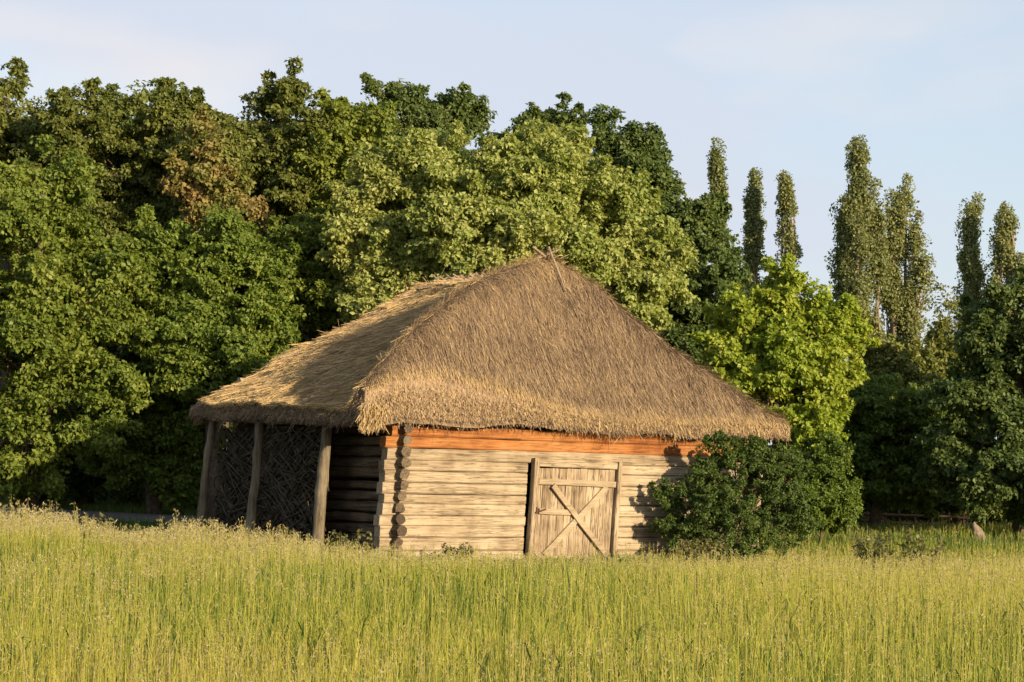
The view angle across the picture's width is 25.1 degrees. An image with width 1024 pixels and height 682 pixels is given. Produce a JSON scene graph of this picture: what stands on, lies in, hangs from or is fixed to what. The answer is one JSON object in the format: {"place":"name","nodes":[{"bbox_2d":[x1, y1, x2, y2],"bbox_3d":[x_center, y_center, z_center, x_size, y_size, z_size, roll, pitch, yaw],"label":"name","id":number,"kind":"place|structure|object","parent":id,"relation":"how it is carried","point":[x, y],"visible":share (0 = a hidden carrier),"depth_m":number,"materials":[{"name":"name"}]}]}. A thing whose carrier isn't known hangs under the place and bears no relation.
{"place":"outdoors","nodes":[
{"label":"outdoors","id":0,"kind":"place"},
{"bbox_2d":[0,508,222,523],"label":"path","id":1,"kind":"structure","parent":0,"point":[96,514],"depth_m":55.08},
{"bbox_2d":[1,498,665,562],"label":"short grass","id":2,"kind":"structure","parent":0,"point":[94,506],"depth_m":56.07,"materials":[{"name":"green plant"}]},
{"bbox_2d":[0,494,1023,681],"bbox_3d":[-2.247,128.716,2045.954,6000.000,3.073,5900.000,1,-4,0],"label":"ground","id":3,"kind":"structure","parent":0,"point":[827,540],"depth_m":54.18,"materials":[{"name":"green plant"}]},
{"bbox_2d":[0,56,109,500],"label":"broadleaf tree","id":4,"kind":"object","parent":3,"relation":"on","point":[16,132],"visible":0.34,"depth_m":61.85,"materials":[{"name":"green plant"}]},
{"bbox_2d":[0,99,112,342],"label":"broadleaf tree","id":5,"kind":"object","parent":3,"relation":"on","point":[13,101],"depth_m":75.25,"materials":[{"name":"green plant"}]},
{"bbox_2d":[0,134,156,518],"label":"broadleaf tree","id":6,"kind":"object","parent":3,"relation":"on","point":[44,295],"visible":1,"depth_m":52.89,"materials":[{"name":"green plant"}]},
{"bbox_2d":[0,259,164,502],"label":"broadleaf tree","id":7,"kind":"object","parent":3,"relation":"on","point":[132,356],"visible":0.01,"depth_m":64.83,"materials":[{"name":"green plant"}]},
{"bbox_2d":[8,386,163,507],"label":"broadleaf tree","id":8,"kind":"object","parent":3,"relation":"on","point":[81,489],"visible":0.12,"depth_m":58.26,"materials":[{"name":"green plant"}]},
{"bbox_2d":[0,76,200,503],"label":"broadleaf tree","id":9,"kind":"object","parent":3,"relation":"on","point":[65,123],"visible":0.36,"depth_m":59.66,"materials":[{"name":"green plant"}]},
{"bbox_2d":[79,512,154,551],"bbox_3d":[-6.347,3.222,36.850,1.241,0.984,0.803,1,-4,0],"label":"weed","id":10,"kind":"object","parent":3,"relation":"on","point":[137,525],"visible":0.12,"depth_m":36.93,"materials":[{"name":"green plant"}]},
{"bbox_2d":[92,83,182,189],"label":"broadleaf tree","id":11,"kind":"object","parent":3,"relation":"on","point":[115,88],"visible":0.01,"depth_m":69.63,"materials":[{"name":"green plant"}]},
{"bbox_2d":[74,347,229,513],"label":"broadleaf tree","id":12,"kind":"object","parent":3,"relation":"on","point":[159,453],"visible":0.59,"depth_m":55.03,"materials":[{"name":"green plant"}]},
{"bbox_2d":[97,76,216,339],"bbox_3d":[-9.330,-1.216,61.009,4.372,11.800,4.220,4,-5,-37],"label":"broadleaf tree","id":13,"kind":"object","parent":3,"relation":"on","point":[184,106],"visible":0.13,"depth_m":60.78,"materials":[{"name":"green plant"}]},
{"bbox_2d":[109,76,270,363],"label":"broadleaf tree","id":14,"kind":"object","parent":3,"relation":"on","point":[144,91],"depth_m":76.98,"materials":[{"name":"green plant"}]},
{"bbox_2d":[129,352,267,507],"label":"broadleaf tree","id":15,"kind":"object","parent":3,"relation":"on","point":[230,424],"depth_m":59.03,"materials":[{"name":"green plant"}]},
{"bbox_2d":[125,203,306,518],"bbox_3d":[-7.437,0.597,54.689,5.016,7.867,3.636,0,-4,12],"label":"broadleaf tree","id":16,"kind":"object","parent":3,"relation":"on","point":[211,327],"visible":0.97,"depth_m":54.24,"materials":[{"name":"green plant"}]},
{"bbox_2d":[156,105,275,490],"bbox_3d":[-7.468,-0.741,58.018,3.208,10.617,2.894,1,-4,0],"label":"broadleaf tree","id":17,"kind":"object","parent":3,"relation":"on","point":[210,172],"visible":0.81,"depth_m":57.70,"materials":[{"name":"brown plant"}]},
{"bbox_2d":[123,231,347,498],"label":"broadleaf tree","id":18,"kind":"object","parent":3,"relation":"on","point":[265,235],"depth_m":65.46,"materials":[{"name":"green plant"}]},
{"bbox_2d":[237,205,347,352],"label":"broadleaf tree","id":19,"kind":"object","parent":3,"relation":"on","point":[317,289],"visible":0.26,"depth_m":56.41,"materials":[{"name":"green plant"}]},
{"bbox_2d":[198,55,392,258],"bbox_3d":[-6.205,-1.426,63.302,5.961,12.642,5.016,1,-4,0],"label":"broadleaf tree","id":20,"kind":"object","parent":3,"relation":"on","point":[272,173],"visible":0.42,"depth_m":62.26,"materials":[{"name":"green plant"}]},
{"bbox_2d":[271,87,401,227],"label":"broadleaf tree","id":21,"kind":"object","parent":3,"relation":"on","point":[332,154],"visible":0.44,"depth_m":61.86,"materials":[{"name":"green plant"}]},
{"bbox_2d":[330,529,372,560],"bbox_3d":[-2.753,3.506,38.807,0.747,0.702,0.523,-1,-4,28],"label":"weed","id":22,"kind":"object","parent":3,"relation":"on","point":[341,539],"visible":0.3,"depth_m":38.79,"materials":[{"name":"green plant"}]},
{"bbox_2d":[313,127,533,490],"bbox_3d":[-2.277,-0.200,66.318,8.101,11.470,7.166,1,-4,0],"label":"broadleaf tree","id":23,"kind":"object","parent":3,"relation":"on","point":[442,132],"depth_m":64.89,"materials":[{"name":"green plant"}]},
{"bbox_2d":[351,71,497,206],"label":"broadleaf tree","id":24,"kind":"object","parent":3,"relation":"on","point":[415,108],"visible":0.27,"depth_m":67.73,"materials":[{"name":"green plant"}]},
{"bbox_2d":[441,542,473,560],"bbox_3d":[-0.991,3.824,41.732,0.608,0.386,0.473,1,-4,0],"label":"weed","id":25,"kind":"object","parent":3,"relation":"on","point":[457,551],"visible":0.53,"depth_m":41.68,"materials":[{"name":"green plant"}]},
{"bbox_2d":[314,119,616,325],"bbox_3d":[-1.164,-0.311,55.237,7.315,10.308,4.620,1,-4,0],"label":"broadleaf tree","id":26,"kind":"object","parent":3,"relation":"on","point":[373,256],"visible":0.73,"depth_m":54.91,"materials":[{"name":"green plant"}]},
{"bbox_2d":[463,91,504,149],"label":"broadleaf tree","id":27,"kind":"object","parent":3,"relation":"on","point":[484,122],"visible":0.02,"depth_m":78.26,"materials":[{"name":"green plant"}]},
{"bbox_2d":[183,246,791,560],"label":"barn","id":28,"kind":"structure","parent":3,"relation":"on","point":[455,410],"depth_m":43.98,"materials":[{"name":"wood"}]},
{"bbox_2d":[534,468,615,558],"bbox_3d":[1.192,3.303,44.068,1.950,1.726,0.187,4,-4,-35],"label":"door","id":29,"kind":"structure","parent":28,"relation":"in","point":[573,504],"depth_m":44.08,"materials":[{"name":"wood"}]},
{"bbox_2d":[491,92,590,143],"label":"broadleaf tree","id":30,"kind":"object","parent":3,"relation":"on","point":[554,116],"visible":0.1,"depth_m":67.91,"materials":[{"name":"green plant"}]},
{"bbox_2d":[511,115,700,332],"bbox_3d":[1.848,-0.329,56.749,5.604,10.750,3.682,1,-4,0],"label":"broadleaf tree","id":31,"kind":"object","parent":3,"relation":"on","point":[644,259],"visible":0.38,"depth_m":56.23,"materials":[{"name":"green plant"}]},
{"bbox_2d":[583,103,691,245],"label":"broadleaf tree","id":32,"kind":"object","parent":3,"relation":"on","point":[634,146],"visible":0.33,"depth_m":65.70,"materials":[{"name":"green plant"}]},
{"bbox_2d":[654,187,752,370],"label":"broadleaf tree","id":33,"kind":"object","parent":3,"relation":"on","point":[705,213],"visible":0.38,"depth_m":63.40,"materials":[{"name":"green plant"}]},
{"bbox_2d":[676,532,730,565],"bbox_3d":[3.458,3.830,42.252,0.972,0.673,0.635,2,-4,-21],"label":"weed","id":34,"kind":"object","parent":3,"relation":"on","point":[687,545],"visible":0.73,"depth_m":42.16,"materials":[{"name":"green plant"}]},
{"bbox_2d":[706,137,729,228],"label":"poplar","id":35,"kind":"object","parent":3,"relation":"on","point":[716,174],"visible":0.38,"depth_m":112.43,"materials":[{"name":"green plant"}]},
{"bbox_2d":[647,429,822,563],"bbox_3d":[4.356,3.191,44.720,3.228,2.956,2.266,3,-4,-23],"label":"shrub","id":36,"kind":"object","parent":3,"relation":"on","point":[721,492],"visible":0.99,"depth_m":44.65,"materials":[{"name":"green plant"}]},
{"bbox_2d":[713,227,772,503],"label":"broadleaf tree","id":37,"kind":"object","parent":3,"relation":"on","point":[745,284],"depth_m":79.12,"materials":[{"name":"green plant"}]},
{"bbox_2d":[740,167,767,293],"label":"poplar","id":38,"kind":"object","parent":3,"relation":"on","point":[753,237],"visible":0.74,"depth_m":116.22,"materials":[{"name":"green plant"}]},
{"bbox_2d":[687,252,881,536],"bbox_3d":[6.597,1.451,55.764,4.769,7.254,3.111,1,-4,0],"label":"broadleaf tree","id":39,"kind":"object","parent":3,"relation":"on","point":[790,354],"visible":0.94,"depth_m":55.51,"materials":[{"name":"green plant"}]},
{"bbox_2d":[773,169,802,467],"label":"poplar","id":40,"kind":"object","parent":3,"relation":"on","point":[786,202],"visible":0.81,"depth_m":114.48,"materials":[{"name":"green plant"}]},
{"bbox_2d":[761,430,864,543],"bbox_3d":[6.795,3.479,51.898,2.252,2.978,2.126,3,-4,-30],"label":"shrub","id":41,"kind":"object","parent":3,"relation":"on","point":[832,508],"visible":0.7,"depth_m":51.42,"materials":[{"name":"green plant"}]},
{"bbox_2d":[824,134,895,363],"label":"poplar","id":42,"kind":"object","parent":3,"relation":"on","point":[860,228],"visible":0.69,"depth_m":108.09,"materials":[{"name":"green plant"}]},
{"bbox_2d":[829,357,955,528],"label":"broadleaf tree","id":43,"kind":"object","parent":3,"relation":"on","point":[884,456],"visible":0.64,"depth_m":60.89,"materials":[{"name":"green plant"}]},
{"bbox_2d":[850,528,945,573],"bbox_3d":[5.994,3.341,35.852,1.499,0.881,0.955,1,-4,0],"label":"weed","id":44,"kind":"object","parent":3,"relation":"on","point":[878,541],"visible":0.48,"depth_m":35.81,"materials":[{"name":"green plant"}]},
{"bbox_2d":[874,172,937,343],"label":"poplar","id":45,"kind":"object","parent":3,"relation":"on","point":[904,315],"visible":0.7,"depth_m":109.97,"materials":[{"name":"green plant"}]},
{"bbox_2d":[863,511,969,525],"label":"fence","id":46,"kind":"object","parent":3,"relation":"on","point":[915,516],"visible":0.55,"depth_m":65.75,"materials":[{"name":"brown wood"}]},
{"bbox_2d":[854,318,981,433],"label":"broadleaf tree","id":47,"kind":"object","parent":3,"relation":"on","point":[913,362],"visible":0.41,"depth_m":73.22,"materials":[{"name":"green plant"}]},
{"bbox_2d":[853,383,1010,528],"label":"broadleaf tree","id":48,"kind":"object","parent":3,"relation":"on","point":[955,510],"visible":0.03,"depth_m":67.31,"materials":[{"name":"green plant"}]},
{"bbox_2d":[860,504,1010,526],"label":"broadleaf tree","id":49,"kind":"object","parent":3,"relation":"on","point":[927,518],"visible":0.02,"depth_m":72.10,"materials":[{"name":"green plant"}]},
{"bbox_2d":[920,282,965,349],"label":"broadleaf tree","id":50,"kind":"object","parent":3,"relation":"on","point":[953,304],"visible":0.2,"depth_m":79.83,"materials":[{"name":"green plant"}]},
{"bbox_2d":[910,264,1023,536],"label":"broadleaf tree","id":51,"kind":"object","parent":3,"relation":"on","point":[979,482],"visible":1,"depth_m":56.15,"materials":[{"name":"green plant"}]},
{"bbox_2d":[950,191,987,347],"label":"poplar","id":52,"kind":"object","parent":3,"relation":"on","point":[971,268],"visible":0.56,"depth_m":122.11,"materials":[{"name":"green plant"}]},
{"bbox_2d":[972,521,986,541],"bbox_3d":[11.145,4.602,54.829,0.412,0.626,0.261,1,-4,0],"label":"standing stone","id":53,"kind":"object","parent":3,"relation":"on","point":[978,530],"visible":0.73,"depth_m":54.76,"materials":[{"name":"beige stone"}]},
{"bbox_2d":[985,200,1023,318],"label":"poplar","id":54,"kind":"object","parent":3,"relation":"on","point":[1007,260],"visible":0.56,"depth_m":120.13,"materials":[{"name":"green plant"}]},
{"bbox_2d":[0,0,1023,444],"label":"sky","id":55,"kind":"structure","parent":0,"point":[934,88],"materials":[{"name":"blue"}]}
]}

